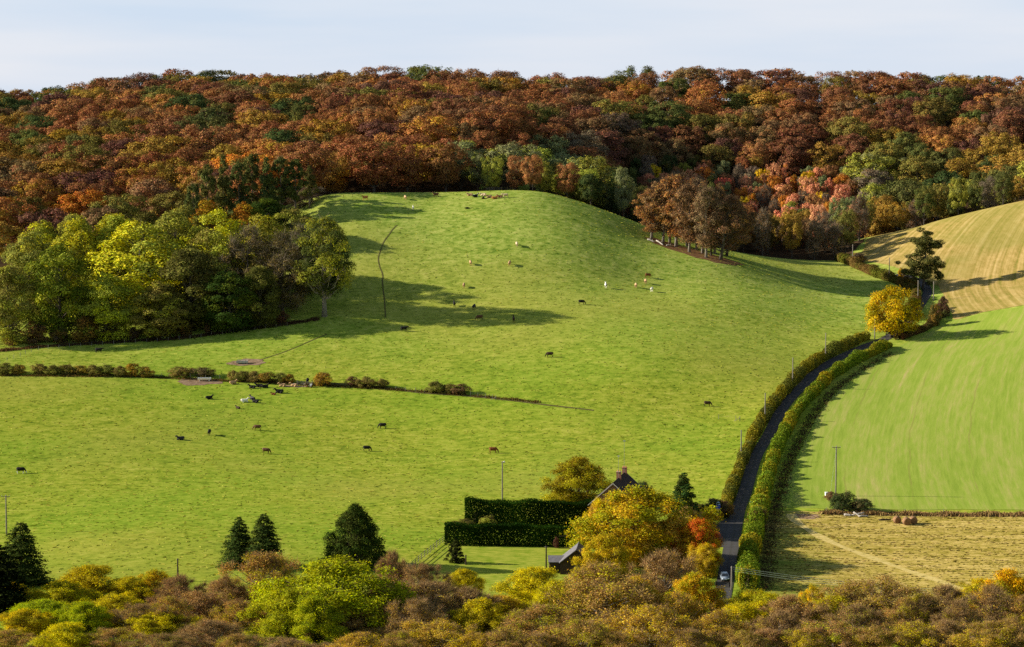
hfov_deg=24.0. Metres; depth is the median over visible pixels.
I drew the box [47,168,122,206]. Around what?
beech tree
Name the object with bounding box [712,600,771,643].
valley tree
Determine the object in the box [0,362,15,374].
hedge shrub
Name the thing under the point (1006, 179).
woodland tree
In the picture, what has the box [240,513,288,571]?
spruce tree
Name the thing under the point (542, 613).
valley tree
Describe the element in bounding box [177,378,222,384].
bare earth
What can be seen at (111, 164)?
beech tree
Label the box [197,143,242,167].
beech tree
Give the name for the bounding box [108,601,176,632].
valley tree
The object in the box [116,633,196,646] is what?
valley tree
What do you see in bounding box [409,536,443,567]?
post and rail fence
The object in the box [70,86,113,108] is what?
beech tree
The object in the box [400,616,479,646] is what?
valley tree
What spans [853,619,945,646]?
valley tree
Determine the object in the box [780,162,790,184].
young tree
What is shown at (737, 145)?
beech tree
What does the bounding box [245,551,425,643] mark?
valley tree
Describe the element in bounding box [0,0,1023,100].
sky
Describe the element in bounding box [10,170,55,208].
beech tree
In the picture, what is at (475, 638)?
valley tree
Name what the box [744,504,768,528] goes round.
lane bush
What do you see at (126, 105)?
beech tree
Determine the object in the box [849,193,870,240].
woodland tree
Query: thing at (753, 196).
young tree
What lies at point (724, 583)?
field gate
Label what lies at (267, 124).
beech tree
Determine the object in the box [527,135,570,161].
beech tree
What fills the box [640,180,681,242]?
copse tree
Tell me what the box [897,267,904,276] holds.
bush
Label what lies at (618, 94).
beech tree
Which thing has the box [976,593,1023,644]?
valley tree
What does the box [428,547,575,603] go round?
lawn
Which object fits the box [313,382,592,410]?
ditch
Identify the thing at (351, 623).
valley tree
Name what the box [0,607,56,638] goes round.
valley tree
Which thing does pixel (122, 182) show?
beech tree
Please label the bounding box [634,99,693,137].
beech tree
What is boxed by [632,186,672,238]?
copse tree
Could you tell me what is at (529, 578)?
valley tree
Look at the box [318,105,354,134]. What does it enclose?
beech tree
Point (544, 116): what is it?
beech tree
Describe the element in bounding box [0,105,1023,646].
pasture ground
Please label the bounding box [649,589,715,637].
valley tree
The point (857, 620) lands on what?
valley tree
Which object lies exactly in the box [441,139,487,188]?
beech tree
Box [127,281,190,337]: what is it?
ash tree
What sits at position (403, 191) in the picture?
post and wire fence
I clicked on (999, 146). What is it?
beech tree
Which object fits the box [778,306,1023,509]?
crop field
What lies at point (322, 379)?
hedge shrub
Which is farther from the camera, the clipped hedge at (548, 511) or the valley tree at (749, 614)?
the clipped hedge at (548, 511)
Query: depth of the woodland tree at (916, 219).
971.11 m
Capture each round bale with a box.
[893,516,900,522]
[902,517,910,524]
[909,516,917,523]
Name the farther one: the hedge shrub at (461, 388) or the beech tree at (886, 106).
the beech tree at (886, 106)
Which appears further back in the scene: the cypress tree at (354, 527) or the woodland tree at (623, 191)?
the woodland tree at (623, 191)
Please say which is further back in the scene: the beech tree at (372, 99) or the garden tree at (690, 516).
the beech tree at (372, 99)
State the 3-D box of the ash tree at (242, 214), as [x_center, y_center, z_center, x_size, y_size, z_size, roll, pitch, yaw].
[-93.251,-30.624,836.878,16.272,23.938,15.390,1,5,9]
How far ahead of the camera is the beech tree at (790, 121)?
1130.28 m
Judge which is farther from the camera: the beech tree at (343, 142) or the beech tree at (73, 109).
the beech tree at (73, 109)
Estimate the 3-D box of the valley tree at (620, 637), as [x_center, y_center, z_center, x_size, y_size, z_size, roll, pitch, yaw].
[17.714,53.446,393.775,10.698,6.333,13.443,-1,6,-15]
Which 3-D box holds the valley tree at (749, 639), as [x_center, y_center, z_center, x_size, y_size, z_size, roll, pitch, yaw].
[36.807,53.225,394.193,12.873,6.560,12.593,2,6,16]
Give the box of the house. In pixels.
[588,455,644,523]
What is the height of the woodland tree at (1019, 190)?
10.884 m
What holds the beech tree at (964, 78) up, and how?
on the woodland floor
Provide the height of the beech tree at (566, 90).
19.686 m
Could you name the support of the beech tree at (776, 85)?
on the woodland floor
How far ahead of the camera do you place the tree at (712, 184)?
854.02 m
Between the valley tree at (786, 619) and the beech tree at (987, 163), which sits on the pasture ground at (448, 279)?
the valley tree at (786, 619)
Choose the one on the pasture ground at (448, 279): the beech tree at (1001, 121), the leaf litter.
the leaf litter
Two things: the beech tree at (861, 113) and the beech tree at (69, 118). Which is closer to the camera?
the beech tree at (69, 118)
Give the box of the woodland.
[0,64,1023,256]
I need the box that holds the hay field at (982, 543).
[760,510,1023,612]
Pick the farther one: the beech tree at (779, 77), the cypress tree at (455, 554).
the beech tree at (779, 77)
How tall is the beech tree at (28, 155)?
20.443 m
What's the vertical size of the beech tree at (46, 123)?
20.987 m
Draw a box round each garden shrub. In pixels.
[454,518,474,528]
[478,514,497,523]
[553,537,558,547]
[637,478,654,507]
[692,510,719,533]
[698,497,728,518]
[719,499,735,516]
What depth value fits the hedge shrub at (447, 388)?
692.03 m
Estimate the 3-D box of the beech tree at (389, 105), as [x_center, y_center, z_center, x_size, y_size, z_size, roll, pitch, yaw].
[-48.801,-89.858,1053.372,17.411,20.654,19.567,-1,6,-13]
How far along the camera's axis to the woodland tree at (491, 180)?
916.90 m
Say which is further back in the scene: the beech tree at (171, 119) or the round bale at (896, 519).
the beech tree at (171, 119)
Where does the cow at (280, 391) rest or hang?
on the pasture ground at (448, 279)
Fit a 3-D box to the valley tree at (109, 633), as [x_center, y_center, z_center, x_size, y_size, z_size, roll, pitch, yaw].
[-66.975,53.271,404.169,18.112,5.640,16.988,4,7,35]
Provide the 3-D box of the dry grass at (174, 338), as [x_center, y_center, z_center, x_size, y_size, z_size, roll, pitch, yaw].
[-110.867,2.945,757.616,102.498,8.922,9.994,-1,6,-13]
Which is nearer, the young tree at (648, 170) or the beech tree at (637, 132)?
the young tree at (648, 170)
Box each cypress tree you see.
[318,502,387,569]
[443,538,464,562]
[666,472,699,516]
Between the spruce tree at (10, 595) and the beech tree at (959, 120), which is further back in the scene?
the beech tree at (959, 120)
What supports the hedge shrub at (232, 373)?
on the pasture ground at (448, 279)
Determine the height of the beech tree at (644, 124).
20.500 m
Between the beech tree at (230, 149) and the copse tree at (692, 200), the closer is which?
the copse tree at (692, 200)
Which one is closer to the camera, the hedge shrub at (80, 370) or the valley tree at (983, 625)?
the valley tree at (983, 625)
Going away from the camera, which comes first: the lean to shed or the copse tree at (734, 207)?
the lean to shed
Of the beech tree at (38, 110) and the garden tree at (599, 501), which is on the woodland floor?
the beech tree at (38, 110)
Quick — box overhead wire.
[735,567,957,590]
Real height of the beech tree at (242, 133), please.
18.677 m
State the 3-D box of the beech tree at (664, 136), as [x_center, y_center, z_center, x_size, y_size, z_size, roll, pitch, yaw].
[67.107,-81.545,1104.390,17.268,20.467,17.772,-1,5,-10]
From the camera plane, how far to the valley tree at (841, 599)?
423.05 m
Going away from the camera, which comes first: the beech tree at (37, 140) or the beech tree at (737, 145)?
the beech tree at (37, 140)
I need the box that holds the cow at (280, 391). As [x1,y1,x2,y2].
[273,388,283,393]
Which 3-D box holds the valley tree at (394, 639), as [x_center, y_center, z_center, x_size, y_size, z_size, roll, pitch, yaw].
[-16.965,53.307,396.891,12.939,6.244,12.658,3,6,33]
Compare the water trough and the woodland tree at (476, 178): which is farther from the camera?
the woodland tree at (476, 178)
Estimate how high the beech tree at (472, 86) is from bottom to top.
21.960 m
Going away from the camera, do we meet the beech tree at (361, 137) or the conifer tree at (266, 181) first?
the conifer tree at (266, 181)
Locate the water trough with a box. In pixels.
[198,377,210,380]
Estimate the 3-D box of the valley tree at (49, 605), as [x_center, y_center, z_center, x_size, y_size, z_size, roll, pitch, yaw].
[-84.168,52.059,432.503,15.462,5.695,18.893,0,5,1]
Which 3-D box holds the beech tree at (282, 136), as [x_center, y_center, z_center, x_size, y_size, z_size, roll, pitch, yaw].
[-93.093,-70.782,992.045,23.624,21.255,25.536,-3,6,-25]
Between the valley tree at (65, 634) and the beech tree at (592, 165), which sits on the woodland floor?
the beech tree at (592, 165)
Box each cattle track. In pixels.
[263,334,326,358]
[378,225,396,316]
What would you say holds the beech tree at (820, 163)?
on the woodland floor
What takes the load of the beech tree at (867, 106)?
on the woodland floor
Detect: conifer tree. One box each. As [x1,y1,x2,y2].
[183,183,204,224]
[194,163,220,227]
[216,154,233,226]
[226,161,252,220]
[241,152,264,208]
[257,157,279,214]
[269,155,294,207]
[283,158,308,217]
[298,165,318,208]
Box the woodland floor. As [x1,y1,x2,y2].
[0,101,1023,269]
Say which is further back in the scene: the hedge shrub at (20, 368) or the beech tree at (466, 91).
the beech tree at (466, 91)
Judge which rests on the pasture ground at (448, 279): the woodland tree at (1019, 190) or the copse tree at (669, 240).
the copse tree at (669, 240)
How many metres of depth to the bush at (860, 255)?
909.15 m
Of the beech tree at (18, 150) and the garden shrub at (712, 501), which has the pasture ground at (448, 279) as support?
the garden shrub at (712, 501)
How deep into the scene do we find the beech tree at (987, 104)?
1159.83 m
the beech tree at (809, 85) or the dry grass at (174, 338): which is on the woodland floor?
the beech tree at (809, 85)
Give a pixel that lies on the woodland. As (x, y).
(751, 179)
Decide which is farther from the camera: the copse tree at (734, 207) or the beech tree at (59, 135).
the beech tree at (59, 135)
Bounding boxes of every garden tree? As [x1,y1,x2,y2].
[559,482,726,568]
[567,532,635,578]
[581,496,616,550]
[623,515,720,567]
[667,517,724,567]
[674,506,710,524]
[682,542,725,576]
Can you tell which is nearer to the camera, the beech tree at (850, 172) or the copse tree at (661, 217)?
the copse tree at (661, 217)
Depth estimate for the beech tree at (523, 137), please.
992.72 m
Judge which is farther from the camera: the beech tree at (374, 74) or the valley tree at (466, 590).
the beech tree at (374, 74)
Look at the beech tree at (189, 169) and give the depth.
927.53 m
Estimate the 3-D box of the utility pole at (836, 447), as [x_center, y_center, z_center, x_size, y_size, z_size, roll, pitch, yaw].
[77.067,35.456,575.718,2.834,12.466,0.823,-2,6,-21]
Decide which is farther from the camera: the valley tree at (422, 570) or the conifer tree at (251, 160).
the conifer tree at (251, 160)
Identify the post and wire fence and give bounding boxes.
[12,324,276,356]
[326,185,499,197]
[826,507,943,511]
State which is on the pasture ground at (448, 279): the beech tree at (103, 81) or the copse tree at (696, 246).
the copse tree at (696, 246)
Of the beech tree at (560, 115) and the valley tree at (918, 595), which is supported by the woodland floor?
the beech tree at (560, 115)
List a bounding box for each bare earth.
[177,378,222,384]
[226,359,264,365]
[795,514,820,518]
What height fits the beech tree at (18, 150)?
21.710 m
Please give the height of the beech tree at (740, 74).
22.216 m
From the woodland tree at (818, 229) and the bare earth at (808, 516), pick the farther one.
the woodland tree at (818, 229)
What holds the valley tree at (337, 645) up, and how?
on the pasture ground at (448, 279)
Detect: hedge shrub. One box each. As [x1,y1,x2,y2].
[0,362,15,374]
[10,363,25,374]
[30,363,49,373]
[44,365,61,374]
[55,363,77,374]
[69,364,89,374]
[82,364,102,375]
[96,364,114,375]
[112,365,126,376]
[122,363,141,375]
[137,366,156,376]
[166,366,193,376]
[187,366,216,376]
[227,370,236,379]
[231,370,250,380]
[245,371,261,381]
[258,371,274,381]
[272,373,287,382]
[282,373,294,382]
[313,372,332,385]
[343,376,357,385]
[355,376,377,386]
[376,378,389,387]
[424,379,445,392]
[444,384,455,393]
[451,383,473,393]
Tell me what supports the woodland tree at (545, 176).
on the woodland floor
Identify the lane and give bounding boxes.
[716,274,931,608]
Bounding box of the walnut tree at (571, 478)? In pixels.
[538,455,612,508]
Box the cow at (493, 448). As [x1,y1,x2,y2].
[489,447,498,452]
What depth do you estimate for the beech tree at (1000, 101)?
1146.40 m
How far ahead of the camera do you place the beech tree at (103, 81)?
1208.91 m
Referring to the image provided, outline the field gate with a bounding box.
[715,580,730,586]
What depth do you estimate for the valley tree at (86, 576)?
454.05 m
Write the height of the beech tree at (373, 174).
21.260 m
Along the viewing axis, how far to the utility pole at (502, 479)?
567.68 m
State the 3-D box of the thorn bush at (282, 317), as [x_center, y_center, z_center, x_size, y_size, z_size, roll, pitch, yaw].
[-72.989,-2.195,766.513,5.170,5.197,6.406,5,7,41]
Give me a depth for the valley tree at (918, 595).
433.65 m
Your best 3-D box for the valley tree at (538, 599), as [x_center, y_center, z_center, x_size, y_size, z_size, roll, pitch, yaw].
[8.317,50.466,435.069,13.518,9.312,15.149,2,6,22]
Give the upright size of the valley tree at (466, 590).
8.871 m
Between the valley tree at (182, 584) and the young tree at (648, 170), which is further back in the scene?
the young tree at (648, 170)
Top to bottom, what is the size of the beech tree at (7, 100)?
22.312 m
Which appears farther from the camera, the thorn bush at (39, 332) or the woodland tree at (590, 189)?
the woodland tree at (590, 189)
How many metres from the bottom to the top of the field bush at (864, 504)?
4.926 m
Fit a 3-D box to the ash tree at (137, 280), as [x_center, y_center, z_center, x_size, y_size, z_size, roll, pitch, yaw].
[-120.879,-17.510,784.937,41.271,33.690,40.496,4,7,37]
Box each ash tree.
[0,230,66,322]
[0,264,42,346]
[14,219,69,292]
[22,241,96,339]
[45,215,108,311]
[52,213,92,284]
[69,272,136,341]
[74,218,185,317]
[82,212,147,303]
[118,209,171,270]
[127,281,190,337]
[142,206,210,290]
[150,247,225,331]
[163,204,210,248]
[173,228,243,309]
[176,207,253,293]
[185,198,229,244]
[198,267,262,332]
[218,221,288,312]
[227,201,262,253]
[231,213,293,286]
[235,264,283,327]
[247,197,294,255]
[251,223,309,312]
[269,207,319,251]
[273,221,324,295]
[290,213,356,316]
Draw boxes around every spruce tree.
[0,522,53,587]
[0,544,31,615]
[214,517,255,570]
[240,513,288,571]
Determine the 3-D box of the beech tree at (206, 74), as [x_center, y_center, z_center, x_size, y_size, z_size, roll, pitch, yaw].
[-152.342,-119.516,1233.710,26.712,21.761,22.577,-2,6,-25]
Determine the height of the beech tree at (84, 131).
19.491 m
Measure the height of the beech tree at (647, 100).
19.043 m
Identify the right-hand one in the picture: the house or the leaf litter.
the leaf litter
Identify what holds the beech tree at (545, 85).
on the woodland floor
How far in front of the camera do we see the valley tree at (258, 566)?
445.03 m
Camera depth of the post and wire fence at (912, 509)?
554.46 m
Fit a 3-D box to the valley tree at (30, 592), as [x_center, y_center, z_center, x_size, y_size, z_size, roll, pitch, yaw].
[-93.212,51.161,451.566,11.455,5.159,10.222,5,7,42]
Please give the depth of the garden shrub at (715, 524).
530.80 m
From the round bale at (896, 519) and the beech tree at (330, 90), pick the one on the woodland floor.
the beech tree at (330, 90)
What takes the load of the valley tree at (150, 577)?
on the pasture ground at (448, 279)
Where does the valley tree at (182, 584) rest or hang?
on the pasture ground at (448, 279)
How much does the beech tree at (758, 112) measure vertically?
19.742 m
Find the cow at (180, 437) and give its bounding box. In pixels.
[175,435,184,439]
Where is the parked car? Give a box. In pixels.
[719,572,729,580]
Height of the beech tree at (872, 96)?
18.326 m
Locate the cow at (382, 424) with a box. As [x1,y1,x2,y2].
[377,423,386,428]
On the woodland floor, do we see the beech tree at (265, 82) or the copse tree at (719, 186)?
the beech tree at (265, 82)
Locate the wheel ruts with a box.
[786,514,963,589]
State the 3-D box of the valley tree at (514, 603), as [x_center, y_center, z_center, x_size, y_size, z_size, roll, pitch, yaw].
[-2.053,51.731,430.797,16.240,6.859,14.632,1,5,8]
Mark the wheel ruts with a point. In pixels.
(794, 518)
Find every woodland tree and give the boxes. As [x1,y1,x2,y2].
[464,152,487,190]
[481,156,504,190]
[505,155,528,189]
[519,154,544,190]
[533,160,553,191]
[554,162,581,197]
[578,173,605,205]
[606,172,626,215]
[613,167,636,216]
[630,186,648,223]
[727,216,749,251]
[733,204,758,252]
[753,207,772,255]
[757,215,780,254]
[778,206,803,257]
[804,217,827,259]
[812,210,835,252]
[823,220,844,259]
[828,196,848,225]
[832,209,859,253]
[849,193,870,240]
[873,200,894,233]
[883,201,913,230]
[903,200,923,227]
[913,185,937,224]
[929,182,948,220]
[948,177,968,214]
[967,169,988,210]
[978,175,1001,207]
[994,171,1015,204]
[1011,175,1023,200]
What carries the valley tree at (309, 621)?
on the pasture ground at (448, 279)
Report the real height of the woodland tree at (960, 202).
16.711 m
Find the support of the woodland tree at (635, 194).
on the woodland floor
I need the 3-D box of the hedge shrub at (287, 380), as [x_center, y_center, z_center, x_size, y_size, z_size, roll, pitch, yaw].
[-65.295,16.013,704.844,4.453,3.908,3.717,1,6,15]
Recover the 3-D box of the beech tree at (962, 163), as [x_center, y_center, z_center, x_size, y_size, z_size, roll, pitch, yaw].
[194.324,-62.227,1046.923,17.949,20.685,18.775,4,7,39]
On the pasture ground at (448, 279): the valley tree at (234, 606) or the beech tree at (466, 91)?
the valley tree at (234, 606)
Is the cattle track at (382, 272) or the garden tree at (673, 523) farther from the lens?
the cattle track at (382, 272)
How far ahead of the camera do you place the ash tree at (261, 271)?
759.77 m
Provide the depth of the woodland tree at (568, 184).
909.53 m
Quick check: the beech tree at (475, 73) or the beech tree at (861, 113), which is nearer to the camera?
the beech tree at (861, 113)
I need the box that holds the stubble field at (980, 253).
[862,201,1023,318]
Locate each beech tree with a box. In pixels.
[0,96,31,125]
[0,110,43,135]
[0,123,21,151]
[0,140,26,168]
[0,152,47,188]
[0,196,39,255]
[3,128,49,157]
[6,157,58,194]
[9,178,64,222]
[9,194,46,231]
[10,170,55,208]
[10,207,69,261]
[15,114,57,135]
[16,104,46,126]
[20,137,60,160]
[27,139,70,171]
[33,158,94,209]
[39,98,89,120]
[44,106,77,128]
[44,140,96,169]
[45,142,112,182]
[46,128,84,144]
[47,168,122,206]
[52,187,108,224]
[54,113,107,136]
[65,178,120,214]
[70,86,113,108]
[73,152,142,192]
[75,133,110,159]
[77,117,121,141]
[78,104,113,128]
[78,125,114,144]
[82,98,129,116]
[85,77,120,96]
[87,193,147,242]
[96,108,127,132]
[97,80,138,97]
[99,137,141,171]
[101,117,146,156]
[108,98,143,126]
[113,166,166,211]
[122,72,164,92]
[124,104,167,122]
[124,109,159,129]
[125,133,192,175]
[127,178,184,222]
[128,150,177,180]
[130,121,199,156]
[137,88,184,112]
[139,157,190,199]
[140,93,189,117]
[144,190,199,218]
[147,107,194,128]
[148,114,196,144]
[162,93,214,114]
[167,146,215,179]
[174,114,235,150]
[174,164,223,202]
[178,177,210,212]
[180,123,241,164]
[186,174,248,209]
[189,85,245,102]
[191,70,238,84]
[191,81,232,101]
[191,107,238,133]
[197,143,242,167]
[199,101,237,123]
[207,90,258,119]
[210,152,253,172]
[214,83,271,113]
[218,122,256,154]
[222,180,265,211]
[224,161,276,198]
[231,104,266,124]
[236,107,289,139]
[238,138,284,161]
[242,92,292,109]
[248,76,298,91]
[249,120,280,142]
[254,138,294,177]
[258,154,289,195]
[259,127,311,155]
[269,79,307,108]
[269,139,340,186]
[270,96,316,128]
[277,120,320,143]
[286,87,328,121]
[286,103,316,135]
[295,113,332,132]
[295,118,356,146]
[301,132,339,160]
[303,96,350,119]
[305,78,331,91]
[312,150,351,193]
[314,85,357,98]
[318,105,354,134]
[320,135,362,190]
[325,70,373,89]
[326,80,360,105]
[328,112,359,136]
[332,133,381,180]
[334,140,406,191]
[344,93,388,118]
[346,106,397,136]
[359,118,415,142]
[360,65,410,81]
[375,79,414,92]
[381,94,412,134]
[381,132,437,175]
[382,82,435,111]
[383,142,430,191]
[393,98,438,123]
[396,115,460,145]
[398,105,438,135]
[406,65,439,81]
[407,111,456,141]
[420,141,474,191]
[421,69,462,90]
[429,96,471,136]
[440,67,490,80]
[440,120,479,149]
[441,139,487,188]
[442,108,497,135]
[446,79,490,97]
[449,95,493,108]
[449,109,522,150]
[453,86,483,100]
[462,102,514,136]
[464,77,504,96]
[464,130,504,178]
[476,75,523,99]
[480,94,526,115]
[484,141,549,189]
[490,69,529,84]
[496,104,538,136]
[501,116,536,145]
[505,131,538,158]
[509,88,550,103]
[522,103,561,137]
[526,121,572,151]
[527,81,557,98]
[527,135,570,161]
[528,72,566,89]
[528,100,569,125]
[538,116,584,150]
[541,96,574,119]
[548,77,595,99]
[552,86,584,97]
[552,129,609,157]
[554,155,621,206]
[560,96,587,117]
[563,107,601,137]
[568,145,621,180]
[569,76,617,93]
[570,91,607,116]
[572,115,621,147]
[579,128,633,166]
[592,98,645,131]
[599,112,642,150]
[602,89,632,113]
[611,65,657,89]
[616,80,651,104]
[619,128,661,161]
[621,135,653,178]
[627,70,660,104]
[630,110,676,142]
[632,94,656,122]
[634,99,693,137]
[640,123,675,165]
[649,85,679,119]
[653,77,692,117]
[654,137,693,166]
[666,96,712,132]
[666,124,706,164]
[669,65,719,105]
[682,84,732,127]
[686,113,725,154]
[694,143,737,172]
[704,123,747,156]
[706,111,756,139]
[708,67,759,107]
[708,138,746,173]
[718,91,758,120]
[729,84,762,111]
[735,104,778,132]
[736,141,777,172]
[740,126,780,161]
[743,91,800,120]
[752,69,799,99]
[752,119,792,149]
[759,106,803,133]
[761,78,792,92]
[765,135,813,176]
[774,122,831,169]
[775,98,821,127]
[777,87,817,111]
[782,112,819,144]
[786,80,819,109]
[806,71,851,100]
[807,141,845,176]
[817,86,856,116]
[818,75,851,106]
[818,109,849,134]
[819,114,854,144]
[823,92,859,117]
[825,115,873,156]
[829,132,872,175]
[832,99,877,123]
[837,152,907,188]
[846,90,881,115]
[850,70,895,103]
[850,108,873,142]
[850,168,893,204]
[858,182,888,215]
[861,141,905,176]
[865,127,902,152]
[867,113,905,147]
[867,194,901,232]
[872,180,922,214]
[873,76,914,105]
[875,97,923,124]
[880,107,915,137]
[884,131,929,173]
[891,154,940,194]
[895,90,927,116]
[899,142,937,178]
[901,113,938,146]
[908,79,967,114]
[911,95,958,131]
[915,124,956,159]
[919,132,961,161]
[920,170,966,218]
[926,145,965,183]
[927,86,971,130]
[940,73,983,94]
[940,157,981,185]
[943,122,985,149]
[951,117,988,138]
[952,137,989,163]
[955,83,1007,105]
[955,103,988,121]
[961,145,1000,179]
[966,123,1011,157]
[971,154,1000,177]
[972,96,1010,124]
[976,130,1023,162]
[981,76,1023,95]
[986,152,1023,199]
[986,163,1023,204]
[991,98,1023,126]
[992,107,1023,151]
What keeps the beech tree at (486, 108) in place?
on the woodland floor
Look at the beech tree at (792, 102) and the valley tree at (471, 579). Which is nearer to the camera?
the valley tree at (471, 579)
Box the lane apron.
[715,517,728,546]
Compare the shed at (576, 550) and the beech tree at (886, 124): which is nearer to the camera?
the shed at (576, 550)
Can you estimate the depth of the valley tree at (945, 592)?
427.72 m
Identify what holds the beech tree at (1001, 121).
on the woodland floor
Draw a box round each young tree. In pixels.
[637,161,654,175]
[658,157,672,174]
[706,172,717,185]
[732,162,746,188]
[747,192,761,209]
[756,184,772,214]
[766,198,780,215]
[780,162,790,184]
[787,175,799,204]
[821,177,835,196]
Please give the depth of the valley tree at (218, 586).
441.31 m
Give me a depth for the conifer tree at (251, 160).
871.18 m
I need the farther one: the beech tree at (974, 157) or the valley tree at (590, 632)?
the beech tree at (974, 157)
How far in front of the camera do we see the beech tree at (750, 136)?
1114.79 m
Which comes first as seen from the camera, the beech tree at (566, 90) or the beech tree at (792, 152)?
the beech tree at (792, 152)
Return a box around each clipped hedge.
[444,521,585,546]
[464,496,593,525]
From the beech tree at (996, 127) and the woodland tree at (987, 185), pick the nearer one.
the woodland tree at (987, 185)
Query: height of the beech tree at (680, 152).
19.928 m
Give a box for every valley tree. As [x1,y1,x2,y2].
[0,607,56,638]
[0,629,52,646]
[1,584,43,605]
[7,598,71,632]
[15,580,103,613]
[27,621,97,646]
[45,562,120,606]
[51,600,113,636]
[75,626,161,646]
[77,594,146,628]
[100,575,155,607]
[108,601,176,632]
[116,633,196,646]
[123,568,175,603]
[124,610,207,640]
[126,595,197,633]
[143,572,209,608]
[164,590,253,623]
[164,618,263,646]
[200,573,253,618]
[202,598,268,637]
[208,633,267,646]
[214,548,302,611]
[235,585,326,644]
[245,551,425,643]
[247,636,325,646]
[276,593,349,646]
[290,608,418,644]
[306,640,342,646]
[323,631,390,646]
[355,583,422,628]
[367,547,413,595]
[373,629,426,646]
[381,596,452,646]
[396,560,453,597]
[398,577,512,628]
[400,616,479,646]
[423,584,502,630]
[444,568,487,601]
[446,597,508,641]
[447,628,498,646]
[471,627,535,646]
[484,593,534,630]
[488,602,605,645]
[489,565,567,604]
[513,631,570,646]
[524,578,588,624]
[526,616,624,646]
[535,558,672,636]
[579,602,697,646]
[589,630,647,646]
[601,575,669,630]
[620,546,703,601]
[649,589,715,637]
[651,626,723,646]
[663,571,728,625]
[689,608,751,646]
[709,628,773,646]
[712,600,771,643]
[721,626,799,646]
[723,588,785,605]
[730,599,791,626]
[733,591,800,624]
[742,608,817,643]
[757,592,838,635]
[765,629,831,646]
[779,619,892,646]
[798,583,824,621]
[799,592,864,636]
[801,573,939,626]
[819,602,895,646]
[830,623,926,646]
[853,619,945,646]
[866,595,940,634]
[892,591,937,627]
[909,582,975,628]
[910,617,976,646]
[928,598,990,644]
[936,626,1014,646]
[952,576,1009,612]
[953,581,1022,630]
[955,617,1023,646]
[969,567,1023,613]
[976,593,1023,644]
[978,613,1023,646]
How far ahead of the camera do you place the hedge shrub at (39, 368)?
712.61 m
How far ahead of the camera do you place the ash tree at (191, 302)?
761.76 m
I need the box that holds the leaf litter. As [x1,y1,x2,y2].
[645,237,743,265]
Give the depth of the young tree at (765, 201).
1046.48 m
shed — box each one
[548,555,563,572]
[559,542,591,574]
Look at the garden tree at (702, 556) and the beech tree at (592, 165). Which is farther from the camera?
the beech tree at (592, 165)
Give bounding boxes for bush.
[5,334,16,345]
[20,320,49,344]
[49,326,69,342]
[69,315,99,342]
[101,323,119,339]
[127,327,140,339]
[145,322,166,337]
[176,319,195,334]
[275,311,290,322]
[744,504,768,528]
[823,491,837,500]
[829,489,858,510]
[843,252,868,262]
[850,498,875,511]
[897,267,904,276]
[908,275,919,289]
[927,301,942,326]
[936,292,949,317]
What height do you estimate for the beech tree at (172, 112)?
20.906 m
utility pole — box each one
[1,495,9,534]
[502,461,504,499]
[545,546,546,568]
[831,446,840,492]
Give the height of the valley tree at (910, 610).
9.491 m
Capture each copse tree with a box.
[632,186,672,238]
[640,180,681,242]
[652,171,701,246]
[658,172,684,242]
[668,181,705,251]
[681,178,723,252]
[684,177,708,249]
[688,186,724,257]
[697,194,757,259]
[713,181,737,253]
[716,199,759,255]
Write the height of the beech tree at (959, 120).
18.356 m
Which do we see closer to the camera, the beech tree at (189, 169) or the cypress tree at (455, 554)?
the cypress tree at (455, 554)
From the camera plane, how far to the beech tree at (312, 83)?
1174.50 m
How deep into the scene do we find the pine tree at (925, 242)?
852.28 m
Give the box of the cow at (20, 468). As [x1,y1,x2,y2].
[16,467,26,473]
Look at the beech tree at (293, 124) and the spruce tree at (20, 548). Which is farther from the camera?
the beech tree at (293, 124)
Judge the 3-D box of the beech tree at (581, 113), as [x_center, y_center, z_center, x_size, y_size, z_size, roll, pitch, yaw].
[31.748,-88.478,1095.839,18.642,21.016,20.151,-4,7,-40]
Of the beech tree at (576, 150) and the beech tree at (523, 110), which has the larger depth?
the beech tree at (523, 110)
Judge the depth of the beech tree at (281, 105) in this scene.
1064.77 m
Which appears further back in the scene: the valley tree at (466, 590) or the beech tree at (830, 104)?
the beech tree at (830, 104)
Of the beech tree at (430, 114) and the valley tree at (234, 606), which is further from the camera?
the beech tree at (430, 114)
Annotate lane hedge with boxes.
[721,331,870,510]
[735,339,892,589]
[834,253,921,317]
[894,306,945,339]
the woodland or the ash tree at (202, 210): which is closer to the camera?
the ash tree at (202, 210)
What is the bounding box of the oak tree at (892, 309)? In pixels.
[863,284,927,336]
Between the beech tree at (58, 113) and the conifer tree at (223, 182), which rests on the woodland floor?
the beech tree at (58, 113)
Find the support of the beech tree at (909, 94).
on the woodland floor
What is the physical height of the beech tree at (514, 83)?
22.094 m
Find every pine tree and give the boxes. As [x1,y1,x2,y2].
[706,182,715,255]
[894,227,946,288]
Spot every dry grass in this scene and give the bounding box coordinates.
[0,315,319,351]
[0,373,541,402]
[753,351,896,591]
[818,508,1023,517]
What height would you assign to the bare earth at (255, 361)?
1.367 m
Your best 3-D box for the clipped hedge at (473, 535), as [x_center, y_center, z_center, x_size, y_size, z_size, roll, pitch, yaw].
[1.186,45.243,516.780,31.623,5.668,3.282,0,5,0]
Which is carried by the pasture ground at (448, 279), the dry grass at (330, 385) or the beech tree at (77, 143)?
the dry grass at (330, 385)
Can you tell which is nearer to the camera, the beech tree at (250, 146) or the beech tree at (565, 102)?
the beech tree at (250, 146)
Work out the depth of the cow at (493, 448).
633.76 m

